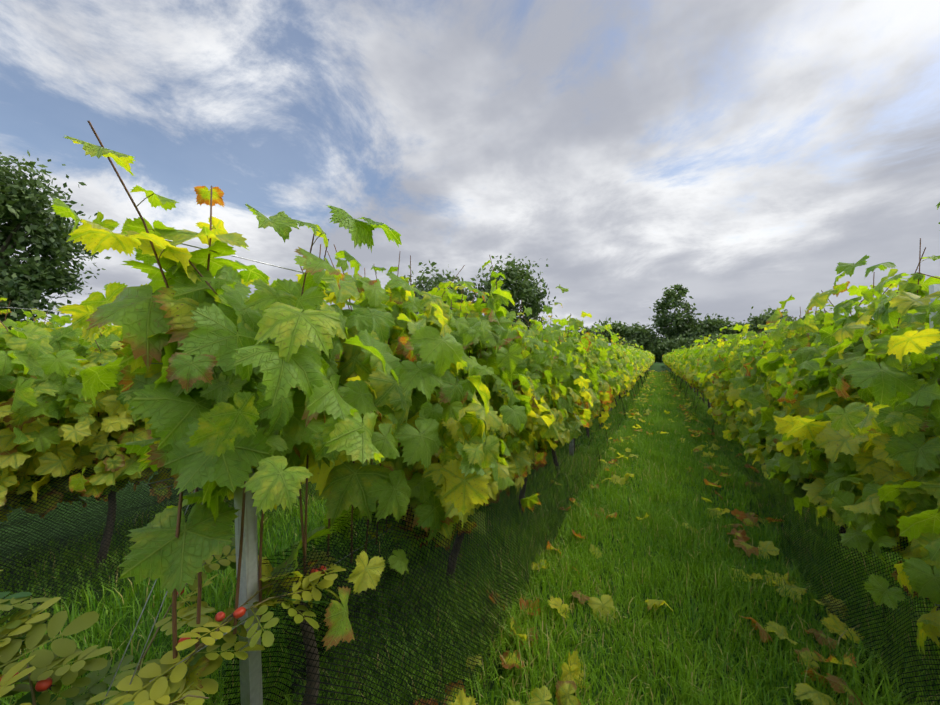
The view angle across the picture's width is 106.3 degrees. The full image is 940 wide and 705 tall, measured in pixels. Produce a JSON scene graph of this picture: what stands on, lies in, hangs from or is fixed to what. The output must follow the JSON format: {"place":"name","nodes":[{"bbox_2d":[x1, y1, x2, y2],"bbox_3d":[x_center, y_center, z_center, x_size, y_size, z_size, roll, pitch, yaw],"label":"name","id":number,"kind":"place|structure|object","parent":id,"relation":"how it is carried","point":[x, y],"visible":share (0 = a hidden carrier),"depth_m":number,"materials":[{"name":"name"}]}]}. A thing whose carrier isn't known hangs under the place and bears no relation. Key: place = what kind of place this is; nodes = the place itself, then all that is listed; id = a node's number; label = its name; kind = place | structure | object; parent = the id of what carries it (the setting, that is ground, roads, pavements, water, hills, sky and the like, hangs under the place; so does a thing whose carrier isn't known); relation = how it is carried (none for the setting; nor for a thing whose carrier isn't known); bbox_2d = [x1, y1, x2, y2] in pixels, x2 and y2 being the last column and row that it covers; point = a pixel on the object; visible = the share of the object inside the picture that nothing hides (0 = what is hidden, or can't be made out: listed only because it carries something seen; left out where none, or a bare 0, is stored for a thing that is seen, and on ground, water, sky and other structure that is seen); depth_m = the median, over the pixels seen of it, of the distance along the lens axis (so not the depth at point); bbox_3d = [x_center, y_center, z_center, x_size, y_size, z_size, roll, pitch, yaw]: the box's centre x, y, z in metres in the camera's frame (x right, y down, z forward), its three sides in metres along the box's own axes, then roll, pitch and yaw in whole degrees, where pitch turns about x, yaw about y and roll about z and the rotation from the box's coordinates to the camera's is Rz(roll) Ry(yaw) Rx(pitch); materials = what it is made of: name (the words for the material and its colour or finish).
{"place":"outdoors","nodes":[
{"label":"outdoors","id":0,"kind":"place"},
{"bbox_2d":[0,362,939,704],"bbox_3d":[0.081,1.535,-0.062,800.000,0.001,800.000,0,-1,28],"label":"ground","id":1,"kind":"structure","parent":0,"point":[658,366],"depth_m":2.12,"materials":[{"name":"green plant"}]},
{"bbox_2d":[0,534,345,704],"bbox_3d":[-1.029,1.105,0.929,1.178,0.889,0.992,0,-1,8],"label":"rose stems","id":2,"kind":"object","parent":1,"relation":"on","point":[202,644],"visible":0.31,"depth_m":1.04,"materials":[{"name":"plant"}]},
{"bbox_2d":[0,561,326,691],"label":"rose hips","id":3,"kind":"object","parent":2,"relation":"attached to","point":[44,685],"visible":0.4,"depth_m":1.03,"materials":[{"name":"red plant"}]},
{"bbox_2d":[0,215,710,362],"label":"tree trunks","id":4,"kind":"object","parent":1,"relation":"on","point":[7,242],"depth_m":31.22,"materials":[{"name":"brown plant"}]},
{"bbox_2d":[0,150,849,362],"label":"trees","id":5,"kind":"object","parent":1,"relation":"on","point":[24,284],"visible":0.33,"depth_m":34.79,"materials":[{"name":"green plant"}]},
{"bbox_2d":[52,365,845,704],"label":"vine trunks","id":6,"kind":"object","parent":1,"relation":"on","point":[112,503],"visible":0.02,"depth_m":2.34,"materials":[{"name":"brown plant"}]},
{"bbox_2d":[3,193,927,602],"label":"vine petioles","id":7,"kind":"object","parent":6,"relation":"on","point":[395,269],"visible":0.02,"depth_m":1.04,"materials":[{"name":"green plant"}]},
{"bbox_2d":[0,135,939,703],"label":"vine leaves","id":8,"kind":"object","parent":6,"relation":"on","point":[438,419],"visible":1,"depth_m":1.26,"materials":[{"name":"green plant"}]},
{"bbox_2d":[0,255,939,528],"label":"vine leaves","id":9,"kind":"object","parent":6,"relation":"on","point":[744,387],"visible":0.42,"depth_m":2.57,"materials":[{"name":"green plant"}]},
{"bbox_2d":[0,121,939,663],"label":"vine stems","id":10,"kind":"object","parent":6,"relation":"on","point":[174,597],"depth_m":1.09,"materials":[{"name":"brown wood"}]},
{"bbox_2d":[638,347,691,375],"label":"vine leaves","id":11,"kind":"object","parent":6,"relation":"on","point":[668,359],"visible":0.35,"depth_m":25.40,"materials":[{"name":"green plant"}]},
{"bbox_2d":[608,333,747,397],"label":"vine leaves","id":12,"kind":"object","parent":6,"relation":"on","point":[687,363],"visible":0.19,"depth_m":10.32,"materials":[{"name":"green plant"}]},
{"bbox_2d":[0,369,939,704],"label":"netting","id":13,"kind":"object","parent":1,"relation":"on","point":[114,529],"visible":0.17,"depth_m":1.85,"materials":[{"name":"black plastic"}]},
{"bbox_2d":[234,284,939,704],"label":"trellis posts","id":14,"kind":"object","parent":1,"relation":"on","point":[250,682],"visible":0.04,"depth_m":1.15,"materials":[{"name":"grey wood"}]},
{"bbox_2d":[102,490,194,704],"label":"anchor wires","id":15,"kind":"object","parent":14,"relation":"attached to","point":[134,631],"visible":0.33,"depth_m":0.92,"materials":[{"name":"grey metal"}]},
{"bbox_2d":[413,370,864,704],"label":"fallen leaves","id":16,"kind":"object","parent":1,"relation":"on","point":[565,689],"visible":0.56,"depth_m":1.93,"materials":[{"name":"yellow plant"}]},
{"bbox_2d":[0,0,939,338],"label":"sky","id":17,"kind":"structure","parent":0,"point":[735,153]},
{"bbox_2d":[4,239,936,681],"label":"trellis wires","id":18,"kind":"object","parent":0,"point":[170,363],"depth_m":1.11,"materials":[{"name":"grey metal"}]}
]}

